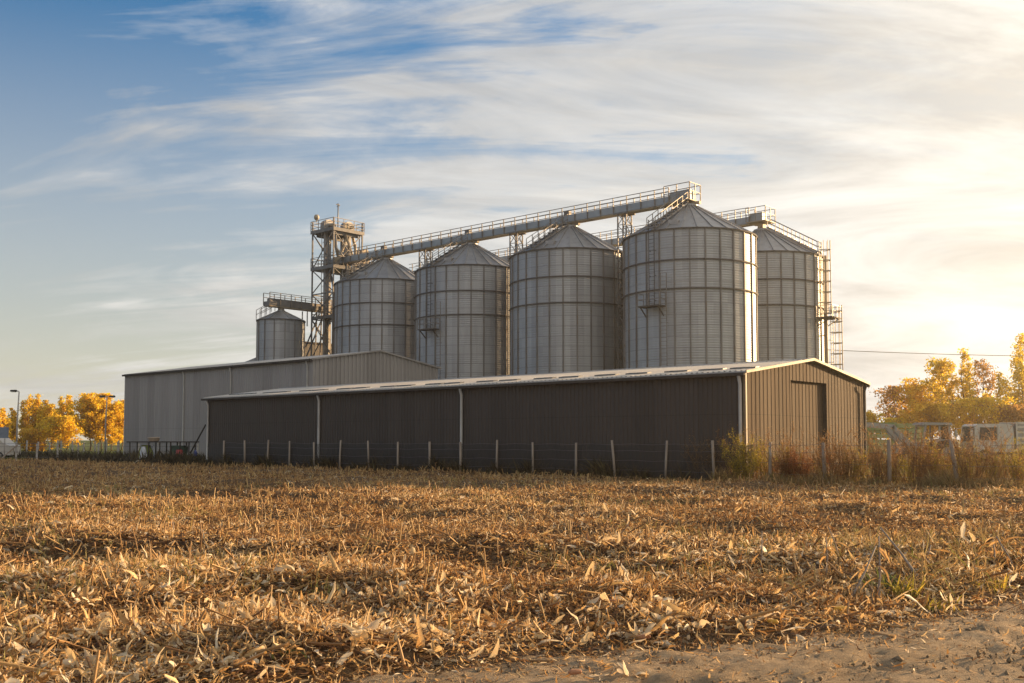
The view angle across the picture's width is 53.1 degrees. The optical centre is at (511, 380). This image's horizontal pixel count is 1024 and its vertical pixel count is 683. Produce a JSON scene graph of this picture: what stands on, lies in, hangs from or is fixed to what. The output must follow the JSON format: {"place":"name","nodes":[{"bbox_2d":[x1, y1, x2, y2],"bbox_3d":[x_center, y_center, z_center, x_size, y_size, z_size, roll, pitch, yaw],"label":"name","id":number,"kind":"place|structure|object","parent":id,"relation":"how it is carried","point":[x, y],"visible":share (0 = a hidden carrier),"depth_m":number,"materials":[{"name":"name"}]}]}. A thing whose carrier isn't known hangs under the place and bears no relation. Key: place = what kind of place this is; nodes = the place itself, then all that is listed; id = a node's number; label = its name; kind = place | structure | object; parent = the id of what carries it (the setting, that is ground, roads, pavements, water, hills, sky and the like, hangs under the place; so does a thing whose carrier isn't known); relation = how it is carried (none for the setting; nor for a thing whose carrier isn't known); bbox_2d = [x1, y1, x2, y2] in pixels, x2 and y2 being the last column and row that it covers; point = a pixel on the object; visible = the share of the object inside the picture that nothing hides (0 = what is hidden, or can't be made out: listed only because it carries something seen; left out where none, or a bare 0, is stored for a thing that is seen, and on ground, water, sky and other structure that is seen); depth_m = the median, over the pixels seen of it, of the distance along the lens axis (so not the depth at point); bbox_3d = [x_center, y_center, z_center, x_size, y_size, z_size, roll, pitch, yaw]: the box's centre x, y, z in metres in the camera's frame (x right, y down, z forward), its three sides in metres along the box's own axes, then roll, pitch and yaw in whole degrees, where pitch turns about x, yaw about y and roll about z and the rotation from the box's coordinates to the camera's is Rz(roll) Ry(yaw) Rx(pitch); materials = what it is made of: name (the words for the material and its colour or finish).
{"place":"outdoors","nodes":[
{"label":"outdoors","id":0,"kind":"place"},
{"bbox_2d":[305,341,331,356],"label":"plant room","id":1,"kind":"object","parent":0,"point":[313,348],"visible":0.11,"depth_m":123.62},
{"bbox_2d":[0,440,1023,682],"bbox_3d":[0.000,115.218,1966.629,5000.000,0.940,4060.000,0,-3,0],"label":"field","id":2,"kind":"structure","parent":0,"point":[352,665],"depth_m":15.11,"materials":[{"name":"plant"}]},
{"bbox_2d":[0,427,8,458],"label":"road sign","id":3,"kind":"object","parent":2,"relation":"on","point":[4,432],"visible":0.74,"depth_m":79.85,"materials":[{"name":"grey metal"}]},
{"bbox_2d":[0,408,11,436],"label":"poplar tree","id":4,"kind":"object","parent":2,"relation":"on","point":[3,415],"visible":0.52,"depth_m":149.98,"materials":[{"name":"yellow plant"}]},
{"bbox_2d":[0,438,20,456],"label":"parked van","id":5,"kind":"object","parent":2,"relation":"on","point":[9,444],"visible":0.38,"depth_m":81.14,"materials":[{"name":"white paint"}]},
{"bbox_2d":[2,408,19,440],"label":"poplar tree","id":6,"kind":"object","parent":2,"relation":"on","point":[13,417],"visible":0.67,"depth_m":155.51,"materials":[{"name":"yellow plant"}]},
{"bbox_2d":[17,394,39,433],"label":"poplar tree","id":7,"kind":"object","parent":2,"relation":"on","point":[24,420],"visible":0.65,"depth_m":157.65,"materials":[{"name":"yellow plant"}]},
{"bbox_2d":[14,427,49,450],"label":"autumn bush","id":8,"kind":"object","parent":2,"relation":"on","point":[25,434],"visible":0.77,"depth_m":144.83,"materials":[{"name":"yellow plant"}]},
{"bbox_2d":[35,399,48,442],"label":"poplar tree","id":9,"kind":"object","parent":2,"relation":"on","point":[45,402],"visible":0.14,"depth_m":156.32,"materials":[{"name":"yellow plant"}]},
{"bbox_2d":[39,403,61,450],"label":"autumn tree","id":10,"kind":"object","parent":2,"relation":"on","point":[45,411],"visible":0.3,"depth_m":154.55,"materials":[{"name":"yellow plant"}]},
{"bbox_2d":[34,411,89,448],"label":"autumn bush","id":11,"kind":"object","parent":2,"relation":"on","point":[58,427],"visible":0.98,"depth_m":146.01,"materials":[{"name":"yellow plant"}]},
{"bbox_2d":[58,395,73,449],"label":"poplar tree","id":12,"kind":"object","parent":2,"relation":"on","point":[68,401],"visible":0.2,"depth_m":160.63,"materials":[{"name":"yellow plant"}]},
{"bbox_2d":[26,440,117,452],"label":"post row","id":13,"kind":"object","parent":2,"relation":"on","point":[72,445],"visible":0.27,"depth_m":112.84,"materials":[{"name":"wood"}]},
{"bbox_2d":[55,648,100,670],"bbox_3d":[-3.052,1.972,7.177,0.343,0.171,0.279,3,-4,-40],"label":"corn husk","id":14,"kind":"object","parent":2,"relation":"on","point":[71,656],"visible":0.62,"depth_m":7.21,"materials":[{"name":"beige plant"}]},
{"bbox_2d":[67,393,112,450],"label":"autumn tree","id":15,"kind":"object","parent":2,"relation":"on","point":[89,407],"visible":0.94,"depth_m":151.09,"materials":[{"name":"yellow plant"}]},
{"bbox_2d":[72,613,118,634],"bbox_3d":[-3.293,1.971,8.176,0.289,0.159,0.378,-3,-4,40],"label":"corn husk","id":16,"kind":"object","parent":2,"relation":"on","point":[109,617],"visible":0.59,"depth_m":8.23,"materials":[{"name":"beige plant"}]},
{"bbox_2d":[0,440,198,460],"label":"wire fence","id":17,"kind":"object","parent":2,"relation":"on","point":[77,446],"visible":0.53,"depth_m":77.78,"materials":[{"name":"grey metal"}]},
{"bbox_2d":[90,392,113,449],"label":"autumn tree","id":18,"kind":"object","parent":2,"relation":"on","point":[107,395],"visible":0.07,"depth_m":159.59,"materials":[{"name":"yellow plant"}]},
{"bbox_2d":[6,447,205,464],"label":"undergrowth","id":19,"kind":"object","parent":2,"relation":"on","point":[87,455],"visible":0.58,"depth_m":72.67,"materials":[{"name":"plant"}]},
{"bbox_2d":[99,395,115,452],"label":"street lamp","id":20,"kind":"object","parent":2,"relation":"on","point":[104,396],"visible":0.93,"depth_m":91.93,"materials":[{"name":"grey metal"}]},
{"bbox_2d":[99,400,123,449],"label":"autumn tree","id":21,"kind":"object","parent":2,"relation":"on","point":[115,415],"visible":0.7,"depth_m":153.11,"materials":[{"name":"yellow plant"}]},
{"bbox_2d":[118,604,144,626],"bbox_3d":[-3.138,1.974,8.510,0.205,0.236,0.177,-2,-4,35],"label":"corn husk","id":22,"kind":"object","parent":2,"relation":"on","point":[123,619],"visible":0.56,"depth_m":8.54,"materials":[{"name":"beige plant"}]},
{"bbox_2d":[126,441,198,457],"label":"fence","id":23,"kind":"object","parent":2,"relation":"on","point":[159,442],"visible":0.5,"depth_m":70.18,"materials":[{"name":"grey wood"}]},
{"bbox_2d":[250,593,265,613],"bbox_3d":[-2.321,2.029,9.245,0.206,0.206,0.106,-3,-5,45],"label":"corn husk","id":24,"kind":"object","parent":2,"relation":"on","point":[253,603],"visible":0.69,"depth_m":9.21,"materials":[{"name":"beige plant"}]},
{"bbox_2d":[256,306,305,360],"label":"silo","id":25,"kind":"object","parent":2,"relation":"on","point":[280,333],"visible":0.31,"depth_m":110.39,"materials":[{"name":"metal"}]},
{"bbox_2d":[122,350,441,455],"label":"warehouse","id":26,"kind":"structure","parent":2,"relation":"on","point":[167,405],"depth_m":87.62,"materials":[{"name":"metal"}]},
{"bbox_2d":[263,292,331,355],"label":"conveyor bridge","id":27,"kind":"structure","parent":2,"relation":"on","point":[280,303],"depth_m":114.29,"materials":[{"name":"metal"}]},
{"bbox_2d":[320,219,338,354],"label":"bucket elevator","id":28,"kind":"object","parent":2,"relation":"on","point":[327,281],"visible":0.43,"depth_m":115.90,"materials":[{"name":"metal"}]},
{"bbox_2d":[310,203,369,355],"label":"elevator tower","id":29,"kind":"structure","parent":2,"relation":"on","point":[339,233],"depth_m":115.26,"materials":[{"name":"metal"}]},
{"bbox_2d":[340,222,358,276],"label":"bucket elevator","id":30,"kind":"object","parent":2,"relation":"on","point":[349,238],"visible":0.19,"depth_m":116.91,"materials":[{"name":"metal"}]},
{"bbox_2d":[333,249,414,358],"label":"grain silo","id":31,"kind":"object","parent":2,"relation":"on","point":[373,307],"visible":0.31,"depth_m":106.13,"materials":[{"name":"metal"}]},
{"bbox_2d":[148,448,709,481],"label":"undergrowth","id":32,"kind":"object","parent":2,"relation":"on","point":[594,468],"visible":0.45,"depth_m":49.41,"materials":[{"name":"plant"}]},
{"bbox_2d":[414,233,508,378],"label":"grain silo","id":33,"kind":"object","parent":2,"relation":"on","point":[461,314],"visible":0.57,"depth_m":97.53,"materials":[{"name":"metal"}]},
{"bbox_2d":[322,181,700,374],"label":"conveyor bridge","id":34,"kind":"structure","parent":2,"relation":"on","point":[626,210],"depth_m":96.52,"materials":[{"name":"metal"}]},
{"bbox_2d":[0,456,1023,682],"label":"corn stubble","id":35,"kind":"object","parent":2,"relation":"on","point":[261,652],"visible":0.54,"depth_m":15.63,"materials":[{"name":"plant"}]},
{"bbox_2d":[201,358,870,479],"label":"machinery shed","id":36,"kind":"structure","parent":2,"relation":"on","point":[671,405],"depth_m":47.05,"materials":[{"name":"metal"}]},
{"bbox_2d":[790,381,822,473],"bbox_3d":[12.750,2.403,44.458,0.014,4.920,3.510,-3,-4,42],"label":"sliding door","id":37,"kind":"structure","parent":36,"relation":"in","point":[806,397],"depth_m":44.63,"materials":[{"name":"metal"}]},
{"bbox_2d":[509,214,622,374],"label":"grain silo","id":38,"kind":"object","parent":2,"relation":"on","point":[563,310],"visible":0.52,"depth_m":89.21,"materials":[{"name":"metal"}]},
{"bbox_2d":[207,439,1023,485],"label":"field fence","id":39,"kind":"object","parent":2,"relation":"on","point":[339,451],"visible":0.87,"depth_m":45.89,"materials":[{"name":"grey metal"}]},
{"bbox_2d":[614,621,655,639],"bbox_3d":[1.052,2.033,8.332,0.299,0.206,0.390,2,-4,-36],"label":"corn husk","id":40,"kind":"object","parent":2,"relation":"on","point":[646,632],"visible":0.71,"depth_m":8.35,"materials":[{"name":"beige plant"}]},
{"bbox_2d":[622,192,758,368],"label":"grain silo","id":41,"kind":"object","parent":2,"relation":"on","point":[690,284],"visible":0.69,"depth_m":80.83,"materials":[{"name":"metal"}]},
{"bbox_2d":[679,431,718,479],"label":"weed plant","id":42,"kind":"object","parent":2,"relation":"on","point":[704,447],"visible":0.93,"depth_m":40.22,"materials":[{"name":"plant"}]},
{"bbox_2d":[719,438,753,478],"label":"weed plant","id":43,"kind":"object","parent":2,"relation":"on","point":[734,462],"visible":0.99,"depth_m":38.76,"materials":[{"name":"plant"}]},
{"bbox_2d":[720,428,760,480],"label":"weed plant","id":44,"kind":"object","parent":2,"relation":"on","point":[741,456],"visible":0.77,"depth_m":38.86,"materials":[{"name":"plant"}]},
{"bbox_2d":[716,424,775,476],"bbox_3d":[8.977,2.725,39.440,2.202,2.308,1.829,-3,-4,41],"label":"weed plant","id":45,"kind":"object","parent":2,"relation":"on","point":[751,445],"visible":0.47,"depth_m":39.24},
{"bbox_2d":[743,450,763,479],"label":"weed plant","id":46,"kind":"object","parent":2,"relation":"on","point":[750,469],"visible":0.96,"depth_m":38.45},
{"bbox_2d":[742,434,775,477],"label":"weed plant","id":47,"kind":"object","parent":2,"relation":"on","point":[765,473],"visible":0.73,"depth_m":38.80,"materials":[{"name":"plant"}]},
{"bbox_2d":[750,421,803,474],"bbox_3d":[9.972,2.643,38.052,2.381,2.313,1.978,2,-4,-35],"label":"weed plant","id":48,"kind":"object","parent":2,"relation":"on","point":[778,457],"visible":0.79,"depth_m":38.05,"materials":[{"name":"plant"}]},
{"bbox_2d":[767,438,799,477],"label":"weed plant","id":49,"kind":"object","parent":2,"relation":"on","point":[786,453],"visible":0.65,"depth_m":37.94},
{"bbox_2d":[772,453,798,479],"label":"weed plant","id":50,"kind":"object","parent":2,"relation":"on","point":[789,466],"visible":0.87,"depth_m":37.67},
{"bbox_2d":[781,446,806,479],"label":"weed plant","id":51,"kind":"object","parent":2,"relation":"on","point":[795,470],"visible":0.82,"depth_m":37.56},
{"bbox_2d":[752,218,842,369],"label":"grain silo","id":52,"kind":"object","parent":2,"relation":"on","point":[793,291],"visible":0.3,"depth_m":90.51,"materials":[{"name":"metal"}]},
{"bbox_2d":[409,205,775,271],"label":"conveyor bridge","id":53,"kind":"structure","parent":52,"relation":"on","point":[759,219],"depth_m":97.10,"materials":[{"name":"metal"}]},
{"bbox_2d":[836,350,1013,355],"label":"power cable","id":54,"kind":"object","parent":52,"relation":"attached to","point":[929,353],"visible":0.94,"depth_m":94.76,"materials":[{"name":"metal"}]},
{"bbox_2d":[792,448,817,478],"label":"weed plant","id":55,"kind":"object","parent":2,"relation":"on","point":[806,466],"visible":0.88,"depth_m":37.27,"materials":[{"name":"plant"}]},
{"bbox_2d":[797,424,862,478],"bbox_3d":[11.283,2.616,36.637,2.207,2.205,1.562,-2,-4,34],"label":"weed plant","id":56,"kind":"object","parent":2,"relation":"on","point":[818,455],"visible":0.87,"depth_m":36.69,"materials":[{"name":"plant"}]},
{"bbox_2d":[808,428,864,482],"bbox_3d":[11.628,2.708,36.725,2.264,2.031,1.602,1,-3,-16],"label":"weed plant","id":57,"kind":"object","parent":2,"relation":"on","point":[829,457],"visible":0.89,"depth_m":36.42,"materials":[{"name":"plant"}]},
{"bbox_2d":[830,442,872,482],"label":"weed plant","id":58,"kind":"object","parent":2,"relation":"on","point":[860,478],"visible":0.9,"depth_m":36.19,"materials":[{"name":"plant"}]},
{"bbox_2d":[840,446,870,481],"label":"weed plant","id":59,"kind":"object","parent":2,"relation":"on","point":[857,461],"visible":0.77,"depth_m":36.32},
{"bbox_2d":[835,437,876,482],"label":"weed plant","id":60,"kind":"object","parent":2,"relation":"on","point":[846,465],"visible":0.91,"depth_m":36.19,"materials":[{"name":"plant"}]},
{"bbox_2d":[843,546,876,595],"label":"corn stalk","id":61,"kind":"object","parent":2,"relation":"on","point":[861,571],"visible":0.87,"depth_m":10.67,"materials":[{"name":"beige plant"}]},
{"bbox_2d":[705,464,1023,490],"bbox_3d":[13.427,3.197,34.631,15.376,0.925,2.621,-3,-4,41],"label":"dry grass","id":62,"kind":"structure","parent":2,"relation":"on","point":[937,480],"depth_m":34.28,"materials":[{"name":"plant"}]},
{"bbox_2d":[717,512,1023,600],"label":"dry grass","id":63,"kind":"structure","parent":2,"relation":"on","point":[958,552],"depth_m":12.36,"materials":[{"name":"plant"}]},
{"bbox_2d":[859,536,890,597],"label":"corn stalk","id":64,"kind":"object","parent":2,"relation":"on","point":[882,552],"visible":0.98,"depth_m":10.26,"materials":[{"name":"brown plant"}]},
{"bbox_2d":[866,410,884,444],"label":"autumn tree","id":65,"kind":"object","parent":2,"relation":"on","point":[871,417],"visible":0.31,"depth_m":111.48,"materials":[{"name":"yellow plant"}]},
{"bbox_2d":[864,437,901,484],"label":"weed plant","id":66,"kind":"object","parent":2,"relation":"on","point":[876,466],"visible":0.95,"depth_m":35.25,"materials":[{"name":"plant"}]},
{"bbox_2d":[860,567,911,588],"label":"green weed","id":67,"kind":"object","parent":2,"relation":"on","point":[884,581],"visible":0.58,"depth_m":10.96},
{"bbox_2d":[855,411,922,480],"bbox_3d":[13.000,2.346,35.670,2.233,2.634,2.688,0,-3,3],"label":"weed plant","id":68,"kind":"object","parent":2,"relation":"on","point":[869,439],"visible":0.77,"depth_m":35.76,"materials":[{"name":"plant"}]},
{"bbox_2d":[868,383,915,439],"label":"autumn tree","id":69,"kind":"object","parent":2,"relation":"on","point":[888,390],"visible":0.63,"depth_m":115.55,"materials":[{"name":"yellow plant"}]},
{"bbox_2d":[879,444,907,486],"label":"weed plant","id":70,"kind":"object","parent":2,"relation":"on","point":[895,467],"visible":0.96,"depth_m":35.08,"materials":[{"name":"plant"}]},
{"bbox_2d":[867,422,923,462],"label":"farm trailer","id":71,"kind":"object","parent":2,"relation":"on","point":[878,430],"visible":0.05,"depth_m":68.86,"materials":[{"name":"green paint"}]},
{"bbox_2d":[874,527,918,577],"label":"corn stalk","id":72,"kind":"object","parent":2,"relation":"on","point":[899,551],"visible":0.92,"depth_m":11.45,"materials":[{"name":"brown plant"}]},
{"bbox_2d":[875,417,932,439],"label":"autumn bush","id":73,"kind":"object","parent":2,"relation":"on","point":[888,419],"visible":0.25,"depth_m":105.25,"materials":[{"name":"yellow plant"}]},
{"bbox_2d":[898,447,920,481],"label":"weed plant","id":74,"kind":"object","parent":2,"relation":"on","point":[908,467],"visible":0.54,"depth_m":35.47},
{"bbox_2d":[882,423,939,482],"bbox_3d":[14.079,2.572,36.013,2.296,2.220,1.907,-1,-4,20],"label":"weed plant","id":75,"kind":"object","parent":2,"relation":"on","point":[905,454],"visible":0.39,"depth_m":36.01,"materials":[{"name":"plant"}]},
{"bbox_2d":[881,569,943,597],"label":"green weed","id":76,"kind":"object","parent":2,"relation":"on","point":[898,588],"visible":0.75,"depth_m":10.45,"materials":[{"name":"plant"}]},
{"bbox_2d":[885,377,944,438],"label":"autumn tree","id":77,"kind":"object","parent":2,"relation":"on","point":[914,391],"visible":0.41,"depth_m":113.58,"materials":[{"name":"yellow plant"}]},
{"bbox_2d":[902,423,943,483],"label":"weed plant","id":78,"kind":"object","parent":2,"relation":"on","point":[912,464],"visible":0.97,"depth_m":34.56,"materials":[{"name":"plant"}]},
{"bbox_2d":[899,424,958,481],"bbox_3d":[14.107,2.492,34.542,2.204,2.210,1.560,1,-3,-17],"label":"weed plant","id":79,"kind":"object","parent":2,"relation":"on","point":[935,457],"visible":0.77,"depth_m":34.66,"materials":[{"name":"plant"}]},
{"bbox_2d":[893,393,974,440],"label":"autumn bush","id":80,"kind":"object","parent":2,"relation":"on","point":[931,412],"visible":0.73,"depth_m":103.24,"materials":[{"name":"yellow plant"}]},
{"bbox_2d":[913,594,962,612],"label":"green weed","id":81,"kind":"object","parent":2,"relation":"on","point":[939,606],"visible":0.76,"depth_m":9.87,"materials":[{"name":"plant"}]},
{"bbox_2d":[919,437,956,477],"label":"weed plant","id":82,"kind":"object","parent":2,"relation":"on","point":[940,462],"visible":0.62,"depth_m":34.56,"materials":[{"name":"plant"}]},
{"bbox_2d":[918,355,968,430],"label":"autumn tree","id":83,"kind":"object","parent":2,"relation":"on","point":[939,367],"visible":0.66,"depth_m":109.73,"materials":[{"name":"yellow plant"}]},
{"bbox_2d":[942,434,976,483],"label":"weed plant","id":84,"kind":"object","parent":2,"relation":"on","point":[964,467],"visible":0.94,"depth_m":33.42,"materials":[{"name":"plant"}]},
{"bbox_2d":[941,347,978,434],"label":"poplar tree","id":85,"kind":"object","parent":2,"relation":"on","point":[967,391],"visible":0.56,"depth_m":108.12,"materials":[{"name":"yellow plant"}]},
{"bbox_2d":[940,414,1017,482],"bbox_3d":[15.346,2.264,33.642,2.350,2.562,1.952,-2,-4,32],"label":"weed plant","id":86,"kind":"object","parent":2,"relation":"on","point":[977,472],"visible":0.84,"depth_m":33.66,"materials":[{"name":"plant"}]},
{"bbox_2d":[943,392,1015,431],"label":"autumn bush","id":87,"kind":"object","parent":2,"relation":"on","point":[992,409],"visible":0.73,"depth_m":102.03,"materials":[{"name":"yellow plant"}]},
{"bbox_2d":[968,359,1001,419],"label":"autumn tree","id":88,"kind":"object","parent":2,"relation":"on","point":[983,368],"visible":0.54,"depth_m":118.08,"materials":[{"name":"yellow plant"}]},
{"bbox_2d":[959,430,1010,478],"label":"weed plant","id":89,"kind":"object","parent":2,"relation":"on","point":[985,454],"visible":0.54,"depth_m":34.09,"materials":[{"name":"plant"}]},
{"bbox_2d":[955,422,1023,461],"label":"lorry","id":90,"kind":"object","parent":2,"relation":"on","point":[1016,434],"visible":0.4,"depth_m":70.80,"materials":[{"name":"white paint"}]},
{"bbox_2d":[977,445,1008,482],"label":"weed plant","id":91,"kind":"object","parent":2,"relation":"on","point":[992,465],"visible":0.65,"depth_m":33.55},
{"bbox_2d":[974,439,1014,480],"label":"weed plant","id":92,"kind":"object","parent":2,"relation":"on","point":[992,469],"visible":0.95,"depth_m":32.91,"materials":[{"name":"plant"}]},
{"bbox_2d":[979,371,1013,422],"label":"poplar tree","id":93,"kind":"object","parent":2,"relation":"on","point":[1002,382],"visible":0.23,"depth_m":109.98,"materials":[{"name":"yellow plant"}]},
{"bbox_2d":[969,432,1023,480],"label":"weed plant","id":94,"kind":"object","parent":2,"relation":"on","point":[980,441],"visible":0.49,"depth_m":33.98,"materials":[{"name":"plant"}]},
{"bbox_2d":[972,574,1022,592],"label":"green weed","id":95,"kind":"object","parent":2,"relation":"on","point":[1002,584],"visible":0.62,"depth_m":10.93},
{"bbox_2d":[975,403,1023,450],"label":"autumn bush","id":96,"kind":"object","parent":2,"relation":"on","point":[1016,412],"visible":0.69,"depth_m":100.75,"materials":[{"name":"orange plant"}]},
{"bbox_2d":[985,536,1023,567],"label":"corn stalk","id":97,"kind":"object","parent":2,"relation":"on","point":[1009,559],"visible":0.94,"depth_m":12.44,"materials":[{"name":"brown plant"}]},
{"bbox_2d":[995,430,1023,479],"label":"weed plant","id":98,"kind":"object","parent":2,"relation":"on","point":[1009,465],"visible":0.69,"depth_m":33.70,"materials":[{"name":"plant"}]},
{"bbox_2d":[1004,333,1023,405],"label":"poplar tree","id":99,"kind":"object","parent":2,"relation":"on","point":[1018,373],"visible":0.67,"depth_m":103.99,"materials":[{"name":"yellow plant"}]},
{"bbox_2d":[0,0,1023,439],"label":"sky","id":100,"kind":"structure","parent":0,"point":[167,167],"materials":[{"name":"blue"}]},
{"bbox_2d":[350,599,1023,682],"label":"dirt track","id":101,"kind":"structure","parent":0,"point":[798,664],"depth_m":7.51,"materials":[{"name":"soil"}]},
{"bbox_2d":[313,597,1023,682],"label":"soil clods","id":102,"kind":"object","parent":101,"relation":"on","point":[878,664],"visible":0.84,"depth_m":7.74,"materials":[{"name":"soil"}]},
{"bbox_2d":[866,422,960,466],"bbox_3d":[23.481,3.769,61.886,6.430,2.800,1.995,0,-3,0],"label":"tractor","id":103,"kind":"object","parent":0,"point":[889,429],"visible":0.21,"depth_m":61.31,"materials":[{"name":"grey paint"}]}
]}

